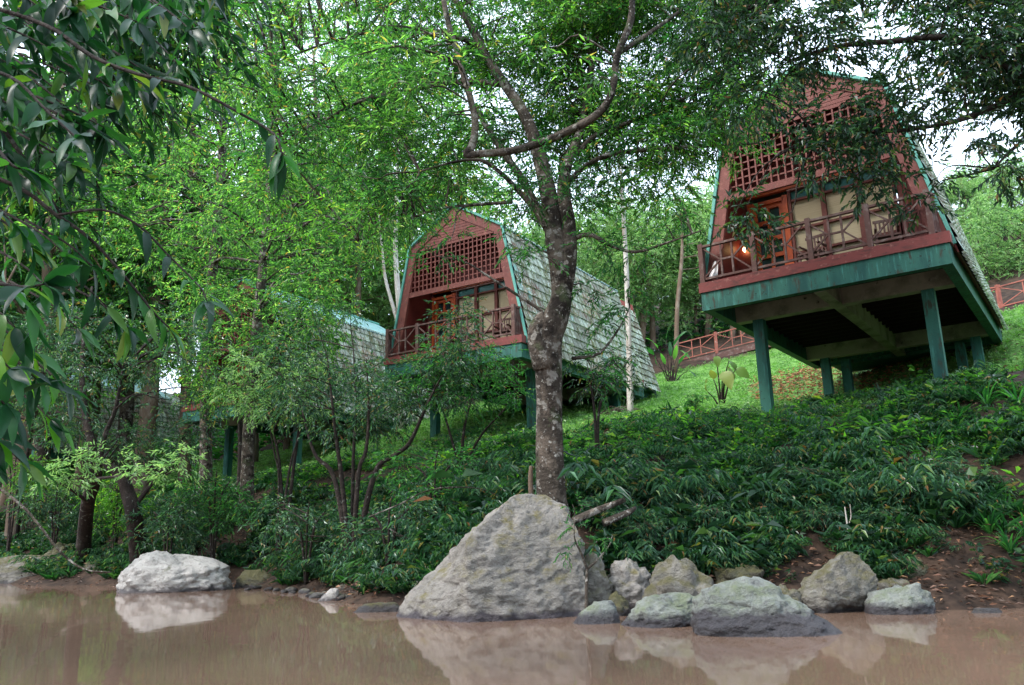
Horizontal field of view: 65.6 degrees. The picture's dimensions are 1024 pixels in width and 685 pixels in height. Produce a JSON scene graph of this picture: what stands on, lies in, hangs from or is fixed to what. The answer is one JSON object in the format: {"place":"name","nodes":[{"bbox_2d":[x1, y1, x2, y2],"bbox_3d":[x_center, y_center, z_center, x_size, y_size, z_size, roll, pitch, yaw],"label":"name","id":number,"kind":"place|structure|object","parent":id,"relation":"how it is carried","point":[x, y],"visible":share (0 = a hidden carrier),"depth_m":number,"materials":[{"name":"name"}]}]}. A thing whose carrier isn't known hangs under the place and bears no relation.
{"place":"outdoors","nodes":[
{"label":"outdoors","id":0,"kind":"place"},
{"bbox_2d":[0,584,1023,684],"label":"river","id":1,"kind":"structure","parent":0,"point":[80,635],"depth_m":7.37,"materials":[{"name":"liquid"}]},
{"bbox_2d":[553,491,618,607],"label":"sapling","id":2,"kind":"object","parent":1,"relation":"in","point":[585,564],"visible":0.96,"depth_m":9.53,"materials":[{"name":"green plant"}]},
{"bbox_2d":[573,600,620,624],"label":"rock","id":3,"kind":"object","parent":1,"relation":"in","point":[601,612],"visible":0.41,"depth_m":9.26,"materials":[{"name":"stone"}]},
{"bbox_2d":[621,592,694,627],"bbox_3d":[1.706,3.258,9.033,1.105,0.801,0.808,-1,-14,0],"label":"rock","id":4,"kind":"object","parent":1,"relation":"in","point":[669,610],"visible":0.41,"depth_m":8.84,"materials":[{"name":"stone"}]},
{"bbox_2d":[690,576,842,636],"bbox_3d":[2.631,2.918,8.142,1.574,1.025,1.017,-1,-14,0],"label":"boulder","id":5,"kind":"object","parent":1,"relation":"in","point":[745,606],"visible":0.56,"depth_m":7.92,"materials":[{"name":"stone"}]},
{"bbox_2d":[0,223,1023,609],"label":"ground","id":6,"kind":"structure","parent":0,"point":[1008,593],"depth_m":16.46,"materials":[{"name":"soil"}]},
{"bbox_2d":[0,555,42,583],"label":"rock","id":7,"kind":"object","parent":6,"relation":"on","point":[9,572],"visible":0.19,"depth_m":23.20,"materials":[{"name":"grey stone"}]},
{"bbox_2d":[2,451,56,553],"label":"bush","id":8,"kind":"object","parent":6,"relation":"on","point":[10,524],"visible":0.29,"depth_m":25.46,"materials":[{"name":"green plant"}]},
{"bbox_2d":[0,149,102,365],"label":"forest tree","id":9,"kind":"object","parent":6,"relation":"on","point":[20,210],"visible":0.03,"depth_m":31.73,"materials":[{"name":"green plant"}]},
{"bbox_2d":[0,292,107,539],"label":"tree","id":10,"kind":"object","parent":6,"relation":"on","point":[17,529],"visible":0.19,"depth_m":24.68,"materials":[{"name":"green plant"}]},
{"bbox_2d":[3,480,106,549],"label":"bush","id":11,"kind":"object","parent":6,"relation":"on","point":[62,518],"visible":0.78,"depth_m":24.09,"materials":[{"name":"green plant"}]},
{"bbox_2d":[0,134,180,510],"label":"forest tree","id":12,"kind":"object","parent":6,"relation":"on","point":[41,450],"visible":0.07,"depth_m":32.41,"materials":[{"name":"green plant"}]},
{"bbox_2d":[0,133,187,537],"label":"forest tree","id":13,"kind":"object","parent":6,"relation":"on","point":[92,246],"visible":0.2,"depth_m":30.44,"materials":[{"name":"green plant"}]},
{"bbox_2d":[2,367,197,480],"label":"cabin","id":14,"kind":"object","parent":6,"relation":"on","point":[107,416],"visible":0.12,"depth_m":44.24,"materials":[{"name":"red paint"}]},
{"bbox_2d":[69,475,158,549],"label":"bush","id":15,"kind":"object","parent":6,"relation":"on","point":[112,505],"visible":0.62,"depth_m":22.85,"materials":[{"name":"green plant"}]},
{"bbox_2d":[0,59,234,492],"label":"forest tree","id":16,"kind":"object","parent":6,"relation":"on","point":[96,435],"visible":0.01,"depth_m":35.87,"materials":[{"name":"green plant"}]},
{"bbox_2d":[3,286,247,564],"bbox_3d":[-9.948,1.878,19.824,8.771,7.668,5.050,-10,-16,31],"label":"dark stem tree","id":17,"kind":"object","parent":6,"relation":"on","point":[94,454],"visible":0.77,"depth_m":19.89,"materials":[{"name":"green plant"}]},
{"bbox_2d":[0,487,109,572],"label":"bare branch","id":18,"kind":"object","parent":17,"relation":"attached to","point":[3,491],"visible":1,"depth_m":17.06,"materials":[{"name":"brown plant"}]},
{"bbox_2d":[9,94,256,492],"bbox_3d":[-16.334,-2.254,35.551,11.032,19.251,11.368,-3,-14,5],"label":"forest tree","id":19,"kind":"object","parent":6,"relation":"on","point":[126,409],"visible":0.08,"depth_m":33.91,"materials":[{"name":"green plant"}]},
{"bbox_2d":[0,52,288,496],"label":"forest tree","id":20,"kind":"object","parent":6,"relation":"on","point":[144,413],"visible":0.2,"depth_m":32.01,"materials":[{"name":"green plant"}]},
{"bbox_2d":[0,0,299,507],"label":"broadleaf tree","id":21,"kind":"object","parent":6,"relation":"on","point":[107,44],"visible":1,"depth_m":3.18,"materials":[{"name":"green plant"}]},
{"bbox_2d":[92,403,232,563],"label":"leaning tree","id":22,"kind":"object","parent":6,"relation":"on","point":[129,497],"visible":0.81,"depth_m":20.74,"materials":[{"name":"green plant"}]},
{"bbox_2d":[112,487,222,558],"bbox_3d":[-8.729,4.974,20.076,3.115,2.488,2.285,-8,-15,25],"label":"bush","id":23,"kind":"object","parent":6,"relation":"on","point":[173,521],"visible":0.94,"depth_m":19.89,"materials":[{"name":"green plant"}]},
{"bbox_2d":[116,550,232,592],"bbox_3d":[-7.600,5.387,17.992,2.795,1.352,1.917,-1,-14,0],"label":"boulder","id":24,"kind":"object","parent":6,"relation":"on","point":[156,571],"visible":0.7,"depth_m":17.37,"materials":[{"name":"stone"}]},
{"bbox_2d":[66,0,321,492],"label":"slim tree","id":25,"kind":"object","parent":6,"relation":"on","point":[207,463],"visible":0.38,"depth_m":26.25,"materials":[{"name":"green plant"}]},
{"bbox_2d":[97,30,315,485],"bbox_3d":[-14.067,-6.998,35.580,11.024,26.845,9.046,-1,-14,0],"label":"slim tree","id":26,"kind":"object","parent":6,"relation":"on","point":[188,467],"visible":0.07,"depth_m":33.44,"materials":[{"name":"green plant"}]},
{"bbox_2d":[161,464,273,558],"bbox_3d":[-7.517,4.479,19.933,3.524,2.812,2.069,-5,-14,13],"label":"bush","id":27,"kind":"object","parent":6,"relation":"on","point":[216,527],"visible":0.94,"depth_m":19.85,"materials":[{"name":"green plant"}]},
{"bbox_2d":[235,569,270,587],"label":"rock","id":28,"kind":"object","parent":6,"relation":"on","point":[245,578],"visible":0.43,"depth_m":18.47,"materials":[{"name":"stone"}]},
{"bbox_2d":[140,259,366,499],"bbox_3d":[-7.754,0.832,23.245,7.392,7.508,6.340,-1,-14,0],"label":"tree","id":29,"kind":"object","parent":6,"relation":"on","point":[234,299],"visible":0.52,"depth_m":22.49,"materials":[{"name":"green plant"}]},
{"bbox_2d":[168,74,365,461],"bbox_3d":[-11.943,-3.187,38.126,10.060,19.380,10.150,-5,-14,13],"label":"forest tree","id":30,"kind":"object","parent":6,"relation":"on","point":[256,456],"visible":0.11,"depth_m":37.90,"materials":[{"name":"green plant"}]},
{"bbox_2d":[202,344,344,563],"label":"tree","id":31,"kind":"object","parent":6,"relation":"on","point":[249,391],"visible":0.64,"depth_m":19.69,"materials":[{"name":"green plant"}]},
{"bbox_2d":[147,0,422,516],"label":"slim tree","id":32,"kind":"object","parent":6,"relation":"on","point":[266,252],"visible":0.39,"depth_m":23.84,"materials":[{"name":"green plant"}]},
{"bbox_2d":[238,489,366,584],"bbox_3d":[-4.429,4.194,17.089,3.197,2.135,2.510,-1,-14,0],"label":"bush","id":33,"kind":"object","parent":6,"relation":"on","point":[284,515],"visible":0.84,"depth_m":17.05,"materials":[{"name":"green plant"}]},
{"bbox_2d":[182,277,441,478],"bbox_3d":[-7.775,2.301,33.749,5.512,7.894,10.500,-9,-16,29],"label":"cabin","id":34,"kind":"object","parent":6,"relation":"on","point":[371,335],"visible":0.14,"depth_m":31.63,"materials":[{"name":"red paint"}]},
{"bbox_2d":[222,132,403,327],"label":"forest tree","id":35,"kind":"object","parent":6,"relation":"on","point":[363,286],"visible":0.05,"depth_m":45.22,"materials":[{"name":"green plant"}]},
{"bbox_2d":[236,312,391,536],"bbox_3d":[-5.282,2.151,20.267,3.250,6.098,4.185,10,-17,-38],"label":"tree","id":36,"kind":"object","parent":6,"relation":"on","point":[336,394],"visible":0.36,"depth_m":20.56,"materials":[{"name":"green plant"}]},
{"bbox_2d":[253,26,374,441],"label":"tan trunk tree","id":37,"kind":"object","parent":6,"relation":"on","point":[314,98],"visible":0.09,"depth_m":42.10,"materials":[{"name":"green plant"}]},
{"bbox_2d":[231,127,427,329],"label":"forest tree","id":38,"kind":"object","parent":6,"relation":"on","point":[371,299],"visible":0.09,"depth_m":43.03,"materials":[{"name":"green plant"}]},
{"bbox_2d":[308,62,420,316],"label":"tan trunk tree","id":39,"kind":"object","parent":6,"relation":"on","point":[358,285],"visible":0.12,"depth_m":42.03,"materials":[{"name":"green plant"}]},
{"bbox_2d":[240,293,507,559],"bbox_3d":[-2.965,1.736,17.114,5.833,6.584,4.246,-1,-14,0],"label":"bush","id":40,"kind":"object","parent":6,"relation":"on","point":[359,420],"visible":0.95,"depth_m":17.17,"materials":[{"name":"green plant"}]},
{"bbox_2d":[354,602,399,612],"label":"rock","id":41,"kind":"object","parent":6,"relation":"on","point":[380,607],"visible":0.25,"depth_m":11.36,"materials":[{"name":"stone"}]},
{"bbox_2d":[361,255,405,329],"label":"forest tree","id":42,"kind":"object","parent":6,"relation":"on","point":[382,314],"visible":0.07,"depth_m":43.72,"materials":[{"name":"green plant"}]},
{"bbox_2d":[262,1,510,319],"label":"forest tree","id":43,"kind":"object","parent":6,"relation":"on","point":[425,104],"visible":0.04,"depth_m":48.60,"materials":[{"name":"green plant"}]},
{"bbox_2d":[328,481,447,578],"bbox_3d":[-2.108,3.365,14.308,2.272,1.671,2.554,-1,-14,0],"label":"bush","id":44,"kind":"object","parent":6,"relation":"on","point":[384,536],"visible":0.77,"depth_m":14.19,"materials":[{"name":"green plant"}]},
{"bbox_2d":[329,99,454,430],"bbox_3d":[-5.102,-3.534,33.233,5.732,15.024,4.068,-1,-14,0],"label":"pale sapling","id":45,"kind":"object","parent":6,"relation":"on","point":[397,285],"visible":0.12,"depth_m":32.62,"materials":[{"name":"green plant"}]},
{"bbox_2d":[367,436,490,528],"bbox_3d":[-1.502,2.752,15.393,2.774,1.966,2.554,-1,-14,0],"label":"bush","id":46,"kind":"object","parent":6,"relation":"on","point":[435,484],"visible":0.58,"depth_m":15.31,"materials":[{"name":"green plant"}]},
{"bbox_2d":[372,337,535,468],"bbox_3d":[-1.245,1.343,18.290,4.270,3.201,3.446,-1,-14,0],"label":"bush","id":47,"kind":"object","parent":6,"relation":"on","point":[504,399],"visible":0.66,"depth_m":18.05,"materials":[{"name":"green plant"}]},
{"bbox_2d":[377,119,531,401],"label":"forest tree","id":48,"kind":"object","parent":6,"relation":"on","point":[490,207],"visible":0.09,"depth_m":41.35,"materials":[{"name":"green plant"}]},
{"bbox_2d":[396,493,584,621],"bbox_3d":[-0.309,3.102,10.787,2.844,2.042,2.168,-1,-14,0],"label":"boulder","id":49,"kind":"object","parent":6,"relation":"on","point":[497,564],"visible":0.82,"depth_m":10.20,"materials":[{"name":"stone"}]},
{"bbox_2d":[182,0,808,517],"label":"crooked tree","id":50,"kind":"object","parent":6,"relation":"on","point":[570,34],"visible":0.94,"depth_m":13.34,"materials":[{"name":"green plant"}]},
{"bbox_2d":[0,359,1023,593],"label":"undergrowth","id":51,"kind":"object","parent":6,"relation":"on","point":[737,531],"visible":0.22,"depth_m":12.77,"materials":[{"name":"green plant"}]},
{"bbox_2d":[0,367,1023,594],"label":"grass tufts","id":52,"kind":"object","parent":6,"relation":"on","point":[964,519],"visible":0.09,"depth_m":13.70,"materials":[{"name":"green plant"}]},
{"bbox_2d":[0,303,1023,497],"bbox_3d":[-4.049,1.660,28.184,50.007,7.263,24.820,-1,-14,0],"label":"lawn","id":53,"kind":"structure","parent":6,"relation":"on","point":[712,365],"depth_m":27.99,"materials":[{"name":"green plant"}]},
{"bbox_2d":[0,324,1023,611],"bbox_3d":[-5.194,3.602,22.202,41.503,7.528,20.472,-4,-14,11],"label":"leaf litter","id":54,"kind":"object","parent":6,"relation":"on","point":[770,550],"visible":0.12,"depth_m":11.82,"materials":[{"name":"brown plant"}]},
{"bbox_2d":[0,204,1023,487],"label":"forest floor plants","id":55,"kind":"object","parent":6,"relation":"on","point":[660,340],"visible":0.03,"depth_m":43.76,"materials":[{"name":"green plant"}]},
{"bbox_2d":[383,203,660,437],"bbox_3d":[0.893,0.327,28.376,5.512,7.894,10.500,-10,-16,31],"label":"cabin","id":56,"kind":"object","parent":6,"relation":"on","point":[501,303],"visible":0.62,"depth_m":25.40,"materials":[{"name":"red paint"}]},
{"bbox_2d":[435,298,451,348],"bbox_3d":[-2.198,-0.414,26.004,0.740,2.070,0.068,-10,-16,31],"label":"door","id":57,"kind":"structure","parent":56,"relation":"in","point":[442,303],"depth_m":26.16,"materials":[{"name":"orange wood"}]},
{"bbox_2d":[456,285,475,343],"bbox_3d":[-1.454,-0.661,25.553,0.780,2.305,0.106,-10,-16,31],"label":"window","id":58,"kind":"structure","parent":56,"relation":"in","point":[470,292],"depth_m":25.73,"materials":[{"name":"beige glass"}]},
{"bbox_2d":[475,281,495,341],"bbox_3d":[-0.799,-0.774,25.153,0.770,2.305,0.106,-10,-16,31],"label":"window","id":59,"kind":"structure","parent":56,"relation":"in","point":[489,291],"depth_m":25.28,"materials":[{"name":"beige glass"}]},
{"bbox_2d":[495,279,511,337],"bbox_3d":[-0.158,-0.884,24.762,0.750,2.305,0.106,-10,-16,31],"label":"window","id":60,"kind":"structure","parent":56,"relation":"in","point":[501,293],"depth_m":24.97,"materials":[{"name":"beige glass"}]},
{"bbox_2d":[514,217,594,274],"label":"forest tree","id":61,"kind":"object","parent":6,"relation":"on","point":[542,237],"visible":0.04,"depth_m":44.11,"materials":[{"name":"green plant"}]},
{"bbox_2d":[531,183,642,299],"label":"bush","id":62,"kind":"object","parent":6,"relation":"on","point":[576,215],"visible":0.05,"depth_m":46.69,"materials":[{"name":"plant"}]},
{"bbox_2d":[573,488,622,528],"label":"narrow leaved shrub","id":63,"kind":"object","parent":6,"relation":"on","point":[596,502],"visible":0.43,"depth_m":11.88,"materials":[{"name":"green plant"}]},
{"bbox_2d":[584,552,612,605],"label":"rock","id":64,"kind":"object","parent":6,"relation":"on","point":[600,586],"visible":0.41,"depth_m":10.67,"materials":[{"name":"grey stone"}]},
{"bbox_2d":[571,497,625,523],"bbox_3d":[1.265,2.429,11.483,0.873,0.377,0.122,4,-15,-20],"label":"fallen log","id":65,"kind":"object","parent":6,"relation":"on","point":[580,517],"visible":0.94,"depth_m":11.42,"materials":[{"name":"grey wood"}]},
{"bbox_2d":[562,343,660,447],"bbox_3d":[1.924,1.104,16.188,2.210,2.679,2.833,-3,-14,8],"label":"bush","id":66,"kind":"object","parent":6,"relation":"on","point":[595,380],"visible":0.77,"depth_m":16.15,"materials":[{"name":"green plant"}]},
{"bbox_2d":[608,590,630,615],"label":"rock","id":67,"kind":"object","parent":6,"relation":"on","point":[621,603],"visible":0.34,"depth_m":10.10,"materials":[{"name":"stone"}]},
{"bbox_2d":[589,253,655,323],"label":"forest tree","id":68,"kind":"object","parent":6,"relation":"on","point":[614,283],"visible":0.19,"depth_m":42.84,"materials":[{"name":"green plant"}]},
{"bbox_2d":[557,60,692,411],"bbox_3d":[3.570,-3.264,24.936,5.193,11.681,4.322,-1,-14,0],"label":"pale sapling","id":69,"kind":"object","parent":6,"relation":"on","point":[630,407],"visible":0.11,"depth_m":24.14,"materials":[{"name":"green plant"}]},
{"bbox_2d":[608,558,650,608],"bbox_3d":[1.605,3.367,11.006,0.700,0.761,0.537,-1,-14,0],"label":"rock","id":70,"kind":"object","parent":6,"relation":"on","point":[629,579],"visible":0.56,"depth_m":10.87,"materials":[{"name":"grey stone"}]},
{"bbox_2d":[577,190,700,350],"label":"forest tree","id":71,"kind":"object","parent":6,"relation":"on","point":[652,281],"visible":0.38,"depth_m":43.92,"materials":[{"name":"green plant"}]},
{"bbox_2d":[613,512,668,550],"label":"narrow leaved shrub","id":72,"kind":"object","parent":6,"relation":"on","point":[650,534],"visible":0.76,"depth_m":11.65,"materials":[{"name":"green plant"}]},
{"bbox_2d":[615,181,713,373],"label":"tan trunk tree","id":73,"kind":"object","parent":6,"relation":"on","point":[677,306],"visible":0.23,"depth_m":38.96,"materials":[{"name":"green plant"}]},
{"bbox_2d":[655,342,695,380],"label":"banana plant","id":74,"kind":"object","parent":6,"relation":"on","point":[675,353],"visible":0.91,"depth_m":35.67,"materials":[{"name":"green plant"}]},
{"bbox_2d":[642,555,713,597],"bbox_3d":[2.268,3.346,10.539,1.103,1.045,0.780,-1,-14,0],"label":"rock","id":75,"kind":"object","parent":6,"relation":"on","point":[671,573],"visible":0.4,"depth_m":10.37,"materials":[{"name":"grey stone"}]},
{"bbox_2d":[658,238,706,337],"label":"forest tree","id":76,"kind":"object","parent":6,"relation":"on","point":[694,261],"visible":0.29,"depth_m":45.02,"materials":[{"name":"green plant"}]},
{"bbox_2d":[645,184,736,338],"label":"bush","id":77,"kind":"object","parent":6,"relation":"on","point":[708,319],"visible":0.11,"depth_m":44.25,"materials":[{"name":"green plant"}]},
{"bbox_2d":[677,494,741,530],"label":"narrow leaved shrub","id":78,"kind":"object","parent":6,"relation":"on","point":[708,511],"visible":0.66,"depth_m":11.90,"materials":[{"name":"green plant"}]},
{"bbox_2d":[675,174,745,334],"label":"forest tree","id":79,"kind":"object","parent":6,"relation":"on","point":[701,220],"visible":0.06,"depth_m":44.22,"materials":[{"name":"green plant"}]},
{"bbox_2d":[705,356,749,405],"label":"elephant ear plant","id":80,"kind":"object","parent":6,"relation":"on","point":[726,377],"visible":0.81,"depth_m":22.28,"materials":[{"name":"green plant"}]},
{"bbox_2d":[714,563,764,583],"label":"rock","id":81,"kind":"object","parent":6,"relation":"on","point":[723,574],"visible":0.43,"depth_m":10.88,"materials":[{"name":"stone"}]},
{"bbox_2d":[778,455,834,487],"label":"narrow leaved shrub","id":82,"kind":"object","parent":6,"relation":"on","point":[807,470],"visible":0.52,"depth_m":12.65,"materials":[{"name":"green plant"}]},
{"bbox_2d":[795,500,837,533],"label":"narrow leaved shrub","id":83,"kind":"object","parent":6,"relation":"on","point":[826,512],"visible":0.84,"depth_m":11.84,"materials":[{"name":"green plant"}]},
{"bbox_2d":[622,0,1023,262],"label":"overhanging tree","id":84,"kind":"object","parent":6,"relation":"on","point":[990,56],"visible":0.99,"depth_m":9.68,"materials":[{"name":"green plant"}]},
{"bbox_2d":[798,552,878,613],"bbox_3d":[4.122,3.264,10.051,1.031,1.192,0.586,-1,-14,0],"label":"boulder","id":85,"kind":"object","parent":6,"relation":"on","point":[843,581],"visible":0.6,"depth_m":9.93,"materials":[{"name":"grey stone"}]},
{"bbox_2d":[748,354,953,402],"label":"red leaf litter","id":86,"kind":"object","parent":6,"relation":"on","point":[781,387],"visible":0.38,"depth_m":25.79,"materials":[{"name":"plant"}]},
{"bbox_2d":[679,279,1023,360],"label":"railing","id":87,"kind":"object","parent":6,"relation":"on","point":[751,347],"visible":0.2,"depth_m":38.94,"materials":[{"name":"brown wood"}]},
{"bbox_2d":[697,65,1008,412],"bbox_3d":[9.441,-1.615,21.051,5.512,7.894,10.500,-11,-17,35],"label":"cabin","id":88,"kind":"object","parent":6,"relation":"on","point":[857,299],"visible":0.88,"depth_m":18.22,"materials":[{"name":"red paint"}]},
{"bbox_2d":[752,202,788,270],"bbox_3d":[6.160,-2.301,18.880,0.740,2.070,0.127,-11,-17,35],"label":"door","id":89,"kind":"structure","parent":88,"relation":"in","point":[776,209],"depth_m":18.97,"materials":[{"name":"orange wood"}]},
{"bbox_2d":[787,183,829,262],"bbox_3d":[6.884,-2.556,18.400,0.780,2.305,0.106,-11,-17,35],"label":"window","id":90,"kind":"structure","parent":88,"relation":"in","point":[803,209],"depth_m":18.53,"materials":[{"name":"beige glass"}]},
{"bbox_2d":[821,175,865,254],"bbox_3d":[7.507,-2.679,17.955,0.770,2.305,0.106,-11,-17,35],"label":"window","id":91,"kind":"structure","parent":88,"relation":"in","point":[832,205],"depth_m":18.05,"materials":[{"name":"beige glass"}]},
{"bbox_2d":[856,163,902,247],"bbox_3d":[8.117,-2.799,17.519,0.750,2.305,0.106,-11,-17,35],"label":"window","id":92,"kind":"structure","parent":88,"relation":"in","point":[876,210],"depth_m":17.60,"materials":[{"name":"beige glass"}]},
{"bbox_2d":[872,218,901,245],"bbox_3d":[7.958,-2.245,16.835,0.500,0.930,0.482,-8,-15,24],"label":"chair","id":93,"kind":"object","parent":88,"relation":"on","point":[885,235],"visible":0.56,"depth_m":16.95,"materials":[{"name":"brown wood"}]},
{"bbox_2d":[859,500,909,523],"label":"narrow leaved shrub","id":94,"kind":"object","parent":6,"relation":"on","point":[870,514],"visible":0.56,"depth_m":11.51,"materials":[{"name":"green plant"}]},
{"bbox_2d":[864,582,935,614],"bbox_3d":[4.751,3.349,9.690,0.918,0.821,0.622,-1,-14,0],"label":"rock","id":95,"kind":"object","parent":6,"relation":"on","point":[913,599],"visible":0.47,"depth_m":9.56,"materials":[{"name":"stone"}]},
{"bbox_2d":[901,449,973,480],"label":"narrow leaved shrub","id":96,"kind":"object","parent":6,"relation":"on","point":[938,465],"visible":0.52,"depth_m":12.05,"materials":[{"name":"green plant"}]},
{"bbox_2d":[935,458,1007,489],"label":"narrow leaved shrub","id":97,"kind":"object","parent":6,"relation":"on","point":[995,477],"visible":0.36,"depth_m":11.72,"materials":[{"name":"green plant"}]},
{"bbox_2d":[939,168,1006,252],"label":"forest tree","id":98,"kind":"object","parent":6,"relation":"on","point":[966,187],"visible":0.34,"depth_m":42.78,"materials":[{"name":"green plant"}]},
{"bbox_2d":[931,133,1017,224],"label":"tan trunk tree","id":99,"kind":"object","parent":6,"relation":"on","point":[977,156],"visible":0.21,"depth_m":49.24,"materials":[{"name":"green plant"}]},
{"bbox_2d":[955,182,1023,291],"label":"bush","id":100,"kind":"object","parent":6,"relation":"on","point":[994,258],"visible":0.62,"depth_m":37.78,"materials":[{"name":"green plant"}]},
{"bbox_2d":[960,157,1023,239],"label":"forest tree","id":101,"kind":"object","parent":6,"relation":"on","point":[994,172],"visible":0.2,"depth_m":45.41,"materials":[{"name":"green plant"}]},
{"bbox_2d":[0,0,1023,393],"label":"sky","id":102,"kind":"structure","parent":0,"point":[962,139],"materials":[{"name":"white"}]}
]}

